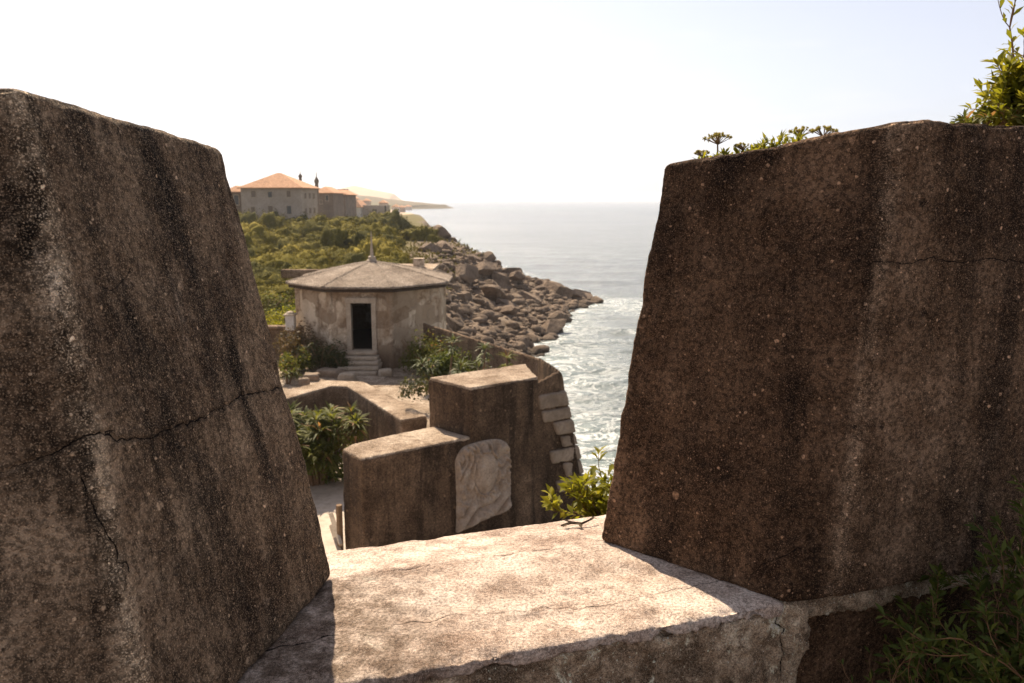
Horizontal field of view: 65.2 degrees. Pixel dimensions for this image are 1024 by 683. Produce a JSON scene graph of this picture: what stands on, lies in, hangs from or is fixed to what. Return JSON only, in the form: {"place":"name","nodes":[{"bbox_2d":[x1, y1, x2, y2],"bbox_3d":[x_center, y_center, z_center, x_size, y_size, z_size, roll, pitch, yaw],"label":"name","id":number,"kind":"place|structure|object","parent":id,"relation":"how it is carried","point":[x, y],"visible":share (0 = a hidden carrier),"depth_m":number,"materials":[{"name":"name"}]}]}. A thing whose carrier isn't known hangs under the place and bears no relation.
{"place":"outdoors","nodes":[
{"label":"outdoors","id":0,"kind":"place"},
{"bbox_2d":[310,444,350,551],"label":"court ground","id":1,"kind":"structure","parent":0,"point":[327,498],"depth_m":22.18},
{"bbox_2d":[301,436,343,485],"bbox_3d":[-6.516,3.464,23.486,3.865,1.723,1.567,1,10,5],"label":"shrub","id":2,"kind":"object","parent":1,"relation":"on","point":[337,476],"visible":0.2,"depth_m":23.39,"materials":[{"name":"green plant"}]},
{"bbox_2d":[288,399,370,485],"bbox_3d":[-5.708,3.037,23.636,3.124,2.518,3.074,0,10,0],"label":"spiky shrub","id":3,"kind":"object","parent":1,"relation":"on","point":[322,423],"visible":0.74,"depth_m":23.31,"materials":[{"name":"green plant"}]},
{"bbox_2d":[284,380,426,444],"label":"retaining wall","id":4,"kind":"structure","parent":1,"relation":"on","point":[388,415],"depth_m":26.02,"materials":[{"name":"stone"}]},
{"bbox_2d":[342,358,585,549],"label":"battery wall","id":5,"kind":"structure","parent":1,"relation":"on","point":[492,449],"depth_m":18.22,"materials":[{"name":"concrete"}]},
{"bbox_2d":[329,504,343,550],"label":"broken planks","id":6,"kind":"object","parent":5,"relation":"attached to","point":[336,528],"visible":0.8,"depth_m":17.45,"materials":[{"name":"wood"}]},
{"bbox_2d":[423,323,538,379],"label":"sea wall","id":7,"kind":"structure","parent":1,"relation":"on","point":[466,343],"depth_m":27.19,"materials":[{"name":"stone"}]},
{"bbox_2d":[237,515,1023,682],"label":"parapet wall","id":8,"kind":"structure","parent":1,"relation":"on","point":[553,602],"depth_m":2.43,"materials":[{"name":"stone"}]},
{"bbox_2d":[0,88,329,682],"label":"concrete merlon","id":9,"kind":"object","parent":8,"relation":"on","point":[159,521],"visible":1,"depth_m":1.78,"materials":[{"name":"concrete"}]},
{"bbox_2d":[540,445,613,519],"bbox_3d":[0.581,1.121,5.133,0.816,0.829,0.693,0,10,0],"label":"shrub","id":10,"kind":"object","parent":8,"relation":"on","point":[593,502],"visible":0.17,"depth_m":5.01,"materials":[{"name":"green plant"}]},
{"bbox_2d":[561,517,596,527],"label":"dry twig","id":11,"kind":"object","parent":8,"relation":"on","point":[580,524],"visible":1,"depth_m":3.07,"materials":[{"name":"wood"}]},
{"bbox_2d":[602,119,1023,601],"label":"concrete merlon","id":12,"kind":"object","parent":8,"relation":"on","point":[825,395],"visible":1,"depth_m":2.47,"materials":[{"name":"concrete"}]},
{"bbox_2d":[692,149,709,158],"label":"umbel plant","id":13,"kind":"object","parent":12,"relation":"on","point":[699,152],"visible":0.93,"depth_m":3.02,"materials":[{"name":"green plant"}]},
{"bbox_2d":[697,151,720,158],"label":"leafy tuft","id":14,"kind":"object","parent":12,"relation":"on","point":[704,156],"depth_m":2.97,"materials":[{"name":"green plant"}]},
{"bbox_2d":[703,131,732,153],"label":"umbel plant","id":15,"kind":"object","parent":12,"relation":"on","point":[718,139],"visible":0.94,"depth_m":3.00,"materials":[{"name":"green plant"}]},
{"bbox_2d":[714,145,755,155],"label":"leafy tuft","id":16,"kind":"object","parent":12,"relation":"on","point":[723,152],"visible":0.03,"depth_m":2.96,"materials":[{"name":"green plant"}]},
{"bbox_2d":[734,142,750,150],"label":"umbel plant","id":17,"kind":"object","parent":12,"relation":"on","point":[739,146],"visible":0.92,"depth_m":2.96,"materials":[{"name":"green plant"}]},
{"bbox_2d":[730,144,765,153],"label":"leafy tuft","id":18,"kind":"object","parent":12,"relation":"on","point":[735,149],"visible":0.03,"depth_m":2.97,"materials":[{"name":"green plant"}]},
{"bbox_2d":[746,132,786,150],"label":"leafy tuft","id":19,"kind":"object","parent":12,"relation":"on","point":[762,145],"visible":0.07,"depth_m":2.89,"materials":[{"name":"green plant"}]},
{"bbox_2d":[766,128,807,146],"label":"leafy tuft","id":20,"kind":"object","parent":12,"relation":"on","point":[799,136],"visible":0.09,"depth_m":2.88,"materials":[{"name":"green plant"}]},
{"bbox_2d":[788,126,813,134],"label":"umbel plant","id":21,"kind":"object","parent":12,"relation":"on","point":[799,130],"visible":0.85,"depth_m":2.91,"materials":[{"name":"green plant"}]},
{"bbox_2d":[811,125,838,135],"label":"umbel plant","id":22,"kind":"object","parent":12,"relation":"on","point":[826,128],"visible":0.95,"depth_m":2.90,"materials":[{"name":"green plant"}]},
{"bbox_2d":[948,97,1023,125],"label":"leafy tuft","id":23,"kind":"object","parent":12,"relation":"on","point":[964,118],"visible":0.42,"depth_m":2.87,"materials":[{"name":"green plant"}]},
{"bbox_2d":[960,0,1023,125],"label":"tall shrub","id":24,"kind":"object","parent":12,"relation":"on","point":[1006,85],"visible":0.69,"depth_m":2.92,"materials":[{"name":"green plant"}]},
{"bbox_2d":[277,361,429,427],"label":"terrace","id":25,"kind":"structure","parent":0,"point":[389,386],"depth_m":28.34,"materials":[{"name":"stone"}]},
{"bbox_2d":[268,325,303,360],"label":"garden wall","id":26,"kind":"structure","parent":25,"relation":"on","point":[274,330],"depth_m":32.18,"materials":[{"name":"concrete"}]},
{"bbox_2d":[283,311,296,330],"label":"gate pillar","id":27,"kind":"structure","parent":25,"relation":"on","point":[290,319],"depth_m":31.38,"materials":[{"name":"stone"}]},
{"bbox_2d":[279,367,301,383],"bbox_3d":[-7.806,1.201,28.158,0.809,0.652,0.882,4,11,23],"label":"aloe","id":28,"kind":"object","parent":25,"relation":"on","point":[293,372],"visible":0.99,"depth_m":28.11,"materials":[{"name":"green plant"}]},
{"bbox_2d":[272,317,319,359],"bbox_3d":[-8.319,0.103,30.643,1.291,1.943,2.172,5,11,24],"label":"shrub","id":29,"kind":"object","parent":25,"relation":"on","point":[301,339],"visible":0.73,"depth_m":30.41,"materials":[{"name":"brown plant"}]},
{"bbox_2d":[277,347,315,375],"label":"shrub","id":30,"kind":"object","parent":25,"relation":"on","point":[287,361],"visible":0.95,"depth_m":28.95,"materials":[{"name":"green plant"}]},
{"bbox_2d":[297,377,309,385],"bbox_3d":[-7.308,1.454,28.078,0.426,0.387,0.326,-5,11,-26],"label":"flat stone","id":31,"kind":"object","parent":25,"relation":"on","point":[304,381],"visible":0.73,"depth_m":27.95,"materials":[{"name":"stone"}]},
{"bbox_2d":[303,372,319,381],"bbox_3d":[-7.232,1.309,28.867,0.548,0.360,0.513,-1,10,-6],"label":"flat stone","id":32,"kind":"object","parent":25,"relation":"on","point":[314,376],"visible":0.66,"depth_m":28.65,"materials":[{"name":"stone"}]},
{"bbox_2d":[292,335,346,371],"bbox_3d":[-7.273,0.472,30.221,2.374,1.368,1.319,0,10,0],"label":"shrub","id":33,"kind":"object","parent":25,"relation":"on","point":[323,358],"visible":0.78,"depth_m":29.95,"materials":[{"name":"green plant"}]},
{"bbox_2d":[316,367,344,377],"bbox_3d":[-6.711,1.189,29.557,0.959,0.421,0.646,3,11,17],"label":"flat stone","id":34,"kind":"object","parent":25,"relation":"on","point":[327,372],"visible":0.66,"depth_m":29.30,"materials":[{"name":"stone"}]},
{"bbox_2d":[333,351,351,367],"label":"shrub","id":35,"kind":"object","parent":25,"relation":"on","point":[342,363],"visible":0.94,"depth_m":29.92,"materials":[{"name":"green plant"}]},
{"bbox_2d":[337,372,356,380],"bbox_3d":[-5.952,1.307,28.877,0.664,0.394,0.484,0,10,0],"label":"flat stone","id":36,"kind":"object","parent":25,"relation":"on","point":[347,376],"visible":0.74,"depth_m":28.67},
{"bbox_2d":[337,351,381,375],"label":"stone steps","id":37,"kind":"structure","parent":25,"relation":"on","point":[366,363],"depth_m":30.07,"materials":[{"name":"stone"}]},
{"bbox_2d":[285,233,452,368],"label":"pavilion","id":38,"kind":"structure","parent":25,"relation":"on","point":[380,308],"depth_m":31.03,"materials":[{"name":"paint"}]},
{"bbox_2d":[378,368,392,376],"bbox_3d":[-4.672,1.196,29.565,0.536,0.419,0.444,-4,11,-20],"label":"flat stone","id":39,"kind":"object","parent":25,"relation":"on","point":[385,372],"visible":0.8,"depth_m":29.40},
{"bbox_2d":[411,353,439,391],"bbox_3d":[-2.879,1.086,26.752,1.229,1.362,0.799,7,12,33],"label":"aloe","id":40,"kind":"object","parent":25,"relation":"on","point":[429,370],"visible":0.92,"depth_m":26.66,"materials":[{"name":"green plant"}]},
{"bbox_2d":[398,329,453,376],"bbox_3d":[-3.002,0.425,29.309,2.686,1.777,1.457,7,12,36],"label":"shrub","id":41,"kind":"object","parent":25,"relation":"on","point":[423,352],"visible":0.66,"depth_m":29.34,"materials":[{"name":"green plant"}]},
{"bbox_2d":[416,346,476,380],"bbox_3d":[-2.177,0.878,27.481,2.118,1.523,1.185,3,10,17],"label":"shrub","id":42,"kind":"object","parent":25,"relation":"on","point":[443,366],"visible":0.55,"depth_m":27.23,"materials":[{"name":"green plant"}]},
{"bbox_2d":[397,365,497,401],"bbox_3d":[-1.849,1.429,24.957,3.398,1.322,1.923,0,10,0],"label":"shrub","id":43,"kind":"object","parent":25,"relation":"on","point":[418,383],"visible":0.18,"depth_m":24.40,"materials":[{"name":"green plant"}]},
{"bbox_2d":[444,333,461,373],"bbox_3d":[-1.936,0.736,26.776,0.761,2.027,0.818,0,10,0],"label":"aloe","id":44,"kind":"object","parent":25,"relation":"on","point":[453,338],"visible":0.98,"depth_m":26.64,"materials":[{"name":"green plant"}]},
{"bbox_2d":[449,356,486,373],"bbox_3d":[-1.447,1.250,25.140,1.133,1.599,1.688,8,13,37],"label":"aloe","id":45,"kind":"object","parent":25,"relation":"on","point":[459,366],"visible":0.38,"depth_m":24.86,"materials":[{"name":"green plant"}]},
{"bbox_2d":[472,342,493,369],"bbox_3d":[-0.869,1.127,24.033,0.711,2.213,0.692,-3,11,-19],"label":"aloe","id":46,"kind":"object","parent":25,"relation":"on","point":[484,346],"visible":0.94,"depth_m":23.86,"materials":[{"name":"green plant"}]},
{"bbox_2d":[499,350,516,367],"bbox_3d":[-0.136,1.430,21.471,0.645,2.507,0.657,-8,13,-40],"label":"aloe","id":47,"kind":"object","parent":25,"relation":"on","point":[507,357],"visible":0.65,"depth_m":21.30,"materials":[{"name":"green plant"}]},
{"bbox_2d":[331,186,551,355],"bbox_3d":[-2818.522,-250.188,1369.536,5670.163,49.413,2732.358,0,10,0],"label":"terrain","id":48,"kind":"structure","parent":0,"point":[375,197],"depth_m":229.30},
{"bbox_2d":[230,186,241,211],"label":"brown house","id":49,"kind":"structure","parent":48,"relation":"on","point":[236,192],"depth_m":149.67,"materials":[{"name":"ceramic"}]},
{"bbox_2d":[233,195,239,204],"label":"window","id":50,"kind":"structure","parent":49,"relation":"in","point":[236,197],"depth_m":149.64,"materials":[{"name":"glass"}]},
{"bbox_2d":[237,173,319,219],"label":"tiled house","id":51,"kind":"structure","parent":48,"relation":"on","point":[286,196],"depth_m":145.36,"materials":[{"name":"ceramic"}]},
{"bbox_2d":[250,190,256,197],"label":"window","id":52,"kind":"structure","parent":51,"relation":"in","point":[253,192],"depth_m":145.29,"materials":[{"name":"glass"}]},
{"bbox_2d":[267,191,272,197],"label":"window","id":53,"kind":"structure","parent":51,"relation":"in","point":[269,193],"depth_m":144.99,"materials":[{"name":"glass"}]},
{"bbox_2d":[286,190,291,197],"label":"window","id":54,"kind":"structure","parent":51,"relation":"in","point":[288,192],"depth_m":144.65,"materials":[{"name":"glass"}]},
{"bbox_2d":[286,205,292,214],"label":"window","id":55,"kind":"structure","parent":51,"relation":"in","point":[288,207],"depth_m":145.15,"materials":[{"name":"glass"}]},
{"bbox_2d":[281,269,321,277],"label":"boundary wall","id":56,"kind":"structure","parent":48,"relation":"on","point":[290,273],"depth_m":46.33,"materials":[{"name":"stone"}]},
{"bbox_2d":[314,173,318,196],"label":"chimney turret","id":57,"kind":"object","parent":48,"relation":"on","point":[316,181],"visible":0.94,"depth_m":181.24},
{"bbox_2d":[317,186,345,218],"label":"stone house","id":58,"kind":"structure","parent":48,"relation":"on","point":[330,200],"depth_m":192.53,"materials":[{"name":"stone"}]},
{"bbox_2d":[238,206,444,324],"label":"scrub","id":59,"kind":"object","parent":48,"relation":"on","point":[276,242],"visible":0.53,"depth_m":90.28,"materials":[{"name":"green plant"}]},
{"bbox_2d":[266,316,284,324],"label":"bush","id":60,"kind":"object","parent":59,"relation":"on","point":[274,323],"visible":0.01,"depth_m":36.88,"materials":[{"name":"green plant"}]},
{"bbox_2d":[259,289,295,308],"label":"bush","id":61,"kind":"object","parent":59,"relation":"on","point":[281,299],"visible":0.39,"depth_m":43.54,"materials":[{"name":"green plant"}]},
{"bbox_2d":[261,293,295,314],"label":"bush","id":62,"kind":"object","parent":59,"relation":"on","point":[266,306],"visible":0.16,"depth_m":41.65,"materials":[{"name":"green plant"}]},
{"bbox_2d":[263,303,295,314],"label":"bush","id":63,"kind":"object","parent":59,"relation":"on","point":[276,309],"visible":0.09,"depth_m":41.20,"materials":[{"name":"green plant"}]},
{"bbox_2d":[264,304,295,324],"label":"bush","id":64,"kind":"object","parent":59,"relation":"on","point":[270,320],"visible":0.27,"depth_m":38.62,"materials":[{"name":"green plant"}]},
{"bbox_2d":[338,189,356,216],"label":"stone house","id":65,"kind":"structure","parent":48,"relation":"on","point":[349,203],"depth_m":217.52,"materials":[{"name":"stone"}]},
{"bbox_2d":[356,200,365,216],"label":"gabled house","id":66,"kind":"structure","parent":48,"relation":"on","point":[359,204],"depth_m":258.80,"materials":[{"name":"ceramic"}]},
{"bbox_2d":[362,198,370,204],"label":"house","id":67,"kind":"structure","parent":48,"relation":"on","point":[366,201],"depth_m":551.86,"materials":[{"name":"tile"}]},
{"bbox_2d":[362,205,389,216],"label":"long wall house","id":68,"kind":"structure","parent":48,"relation":"on","point":[378,208],"depth_m":261.48,"materials":[{"name":"stone"}]},
{"bbox_2d":[378,200,388,204],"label":"house","id":69,"kind":"structure","parent":48,"relation":"on","point":[383,202],"depth_m":473.12,"materials":[{"name":"tile"}]},
{"bbox_2d":[331,225,484,294],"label":"dry grass","id":70,"kind":"structure","parent":48,"relation":"on","point":[421,255],"depth_m":92.50,"materials":[{"name":"plant"}]},
{"bbox_2d":[405,205,412,210],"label":"house","id":71,"kind":"structure","parent":48,"relation":"on","point":[408,207],"depth_m":789.38,"materials":[{"name":"ceramic"}]},
{"bbox_2d":[402,258,438,269],"bbox_3d":[-5.200,-2.103,39.741,2.900,4.137,3.800,0,10,0],"label":"annex","id":72,"kind":"object","parent":48,"relation":"on","point":[419,262],"visible":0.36,"depth_m":38.71,"materials":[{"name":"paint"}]},
{"bbox_2d":[417,243,442,252],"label":"boulder","id":73,"kind":"object","parent":48,"relation":"on","point":[431,247],"visible":0.52,"depth_m":92.34,"materials":[{"name":"stone"}]},
{"bbox_2d":[429,225,451,237],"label":"boulder","id":74,"kind":"object","parent":48,"relation":"on","point":[443,232],"visible":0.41,"depth_m":105.27,"materials":[{"name":"stone"}]},
{"bbox_2d":[437,240,453,251],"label":"boulder","id":75,"kind":"object","parent":48,"relation":"on","point":[443,244],"visible":0.52,"depth_m":95.75,"materials":[{"name":"stone"}]},
{"bbox_2d":[446,289,451,302],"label":"boulder","id":76,"kind":"object","parent":48,"relation":"on","point":[448,298],"visible":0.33,"depth_m":67.59,"materials":[{"name":"stone"}]},
{"bbox_2d":[446,315,463,331],"bbox_3d":[-5.162,-1.309,57.802,3.222,1.631,2.028,-17,16,-28],"label":"boulder","id":77,"kind":"object","parent":48,"relation":"on","point":[454,325],"visible":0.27,"depth_m":57.39,"materials":[{"name":"stone"}]},
{"bbox_2d":[455,293,469,302],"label":"boulder","id":78,"kind":"object","parent":48,"relation":"on","point":[465,296],"visible":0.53,"depth_m":72.66,"materials":[{"name":"stone"}]},
{"bbox_2d":[457,307,469,314],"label":"boulder","id":79,"kind":"object","parent":48,"relation":"on","point":[463,310],"visible":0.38,"depth_m":69.02,"materials":[{"name":"stone"}]},
{"bbox_2d":[454,264,478,284],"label":"boulder","id":80,"kind":"object","parent":48,"relation":"on","point":[467,273],"visible":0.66,"depth_m":83.72,"materials":[{"name":"stone"}]},
{"bbox_2d":[466,252,481,261],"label":"boulder","id":81,"kind":"object","parent":48,"relation":"on","point":[477,258],"visible":0.34,"depth_m":99.20,"materials":[{"name":"stone"}]},
{"bbox_2d":[474,294,494,310],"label":"boulder","id":82,"kind":"object","parent":48,"relation":"on","point":[491,304],"visible":0.56,"depth_m":80.29,"materials":[{"name":"stone"}]},
{"bbox_2d":[476,261,497,276],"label":"boulder","id":83,"kind":"object","parent":48,"relation":"on","point":[486,268],"visible":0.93,"depth_m":94.00,"materials":[{"name":"stone"}]},
{"bbox_2d":[483,251,495,261],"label":"boulder","id":84,"kind":"object","parent":48,"relation":"on","point":[488,256],"visible":0.61,"depth_m":102.41,"materials":[{"name":"stone"}]},
{"bbox_2d":[483,279,496,284],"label":"boulder","id":85,"kind":"object","parent":48,"relation":"on","point":[489,281],"visible":0.3,"depth_m":89.41,"materials":[{"name":"stone"}]},
{"bbox_2d":[481,284,507,301],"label":"boulder","id":86,"kind":"object","parent":48,"relation":"on","point":[491,292],"visible":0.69,"depth_m":81.82,"materials":[{"name":"stone"}]},
{"bbox_2d":[489,271,513,290],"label":"boulder","id":87,"kind":"object","parent":48,"relation":"on","point":[502,280],"visible":0.42,"depth_m":95.29,"materials":[{"name":"stone"}]},
{"bbox_2d":[495,298,513,305],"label":"boulder","id":88,"kind":"object","parent":48,"relation":"on","point":[502,301],"visible":0.52,"depth_m":81.94,"materials":[{"name":"stone"}]},
{"bbox_2d":[500,305,515,314],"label":"boulder","id":89,"kind":"object","parent":48,"relation":"on","point":[508,309],"visible":1,"depth_m":78.63,"materials":[{"name":"stone"}]},
{"bbox_2d":[427,237,597,356],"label":"rubble stones","id":90,"kind":"object","parent":48,"relation":"on","point":[488,318],"visible":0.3,"depth_m":78.45,"materials":[{"name":"stone"}]},
{"bbox_2d":[509,270,525,280],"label":"boulder","id":91,"kind":"object","parent":90,"relation":"on","point":[518,275],"visible":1,"depth_m":97.67,"materials":[{"name":"stone"}]},
{"bbox_2d":[504,267,522,279],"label":"boulder","id":92,"kind":"object","parent":48,"relation":"on","point":[509,270],"visible":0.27,"depth_m":100.70,"materials":[{"name":"stone"}]},
{"bbox_2d":[515,316,528,322],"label":"boulder","id":93,"kind":"object","parent":48,"relation":"on","point":[521,319],"visible":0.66,"depth_m":78.03,"materials":[{"name":"stone"}]},
{"bbox_2d":[517,290,541,304],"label":"boulder","id":94,"kind":"object","parent":48,"relation":"on","point":[527,295],"visible":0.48,"depth_m":90.79,"materials":[{"name":"stone"}]},
{"bbox_2d":[527,333,538,342],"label":"boulder","id":95,"kind":"object","parent":48,"relation":"on","point":[533,337],"visible":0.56,"depth_m":73.54,"materials":[{"name":"stone"}]},
{"bbox_2d":[528,318,537,324],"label":"boulder","id":96,"kind":"object","parent":48,"relation":"on","point":[533,321],"visible":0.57,"depth_m":80.86,"materials":[{"name":"stone"}]},
{"bbox_2d":[528,349,541,354],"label":"boulder","id":97,"kind":"object","parent":48,"relation":"on","point":[534,351],"visible":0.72,"depth_m":68.51,"materials":[{"name":"stone"}]},
{"bbox_2d":[535,285,546,290],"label":"boulder","id":98,"kind":"object","parent":48,"relation":"on","point":[540,287],"visible":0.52,"depth_m":99.47,"materials":[{"name":"stone"}]},
{"bbox_2d":[541,319,566,333],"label":"boulder","id":99,"kind":"object","parent":48,"relation":"on","point":[556,326],"visible":0.68,"depth_m":78.41,"materials":[{"name":"stone"}]},
{"bbox_2d":[541,281,572,296],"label":"boulder","id":100,"kind":"object","parent":48,"relation":"on","point":[558,288],"visible":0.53,"depth_m":100.34,"materials":[{"name":"stone"}]},
{"bbox_2d":[547,312,572,322],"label":"boulder","id":101,"kind":"object","parent":48,"relation":"on","point":[556,315],"visible":0.48,"depth_m":85.49,"materials":[{"name":"stone"}]},
{"bbox_2d":[571,289,586,297],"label":"boulder","id":102,"kind":"object","parent":48,"relation":"on","point":[577,294],"visible":0.48,"depth_m":102.13,"materials":[{"name":"stone"}]},
{"bbox_2d":[578,300,594,304],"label":"boulder","id":103,"kind":"object","parent":48,"relation":"on","point":[587,302],"visible":0.62,"depth_m":100.20,"materials":[{"name":"stone"}]},
{"bbox_2d":[583,292,592,299],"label":"boulder","id":104,"kind":"object","parent":48,"relation":"on","point":[589,296],"visible":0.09,"depth_m":104.54,"materials":[{"name":"stone"}]},
{"bbox_2d":[591,296,602,302],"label":"boulder","id":105,"kind":"object","parent":48,"relation":"on","point":[594,298],"visible":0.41,"depth_m":101.91,"materials":[{"name":"stone"}]},
{"bbox_2d":[0,0,1023,199],"label":"sky","id":106,"kind":"structure","parent":0,"point":[406,99],"materials":[{"name":"white"}]},
{"bbox_2d":[403,200,660,495],"bbox_3d":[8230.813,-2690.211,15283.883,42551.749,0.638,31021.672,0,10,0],"label":"sea","id":107,"kind":"structure","parent":0,"point":[601,249],"depth_m":160.94,"materials":[{"name":"liquid"}]},
{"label":"walkway","id":108,"kind":"structure","parent":0,"visible":0},
{"bbox_2d":[839,475,1023,682],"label":"shaded shrub","id":109,"kind":"object","parent":108,"relation":"on","point":[1003,666],"visible":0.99,"depth_m":2.32,"materials":[{"name":"green plant"}]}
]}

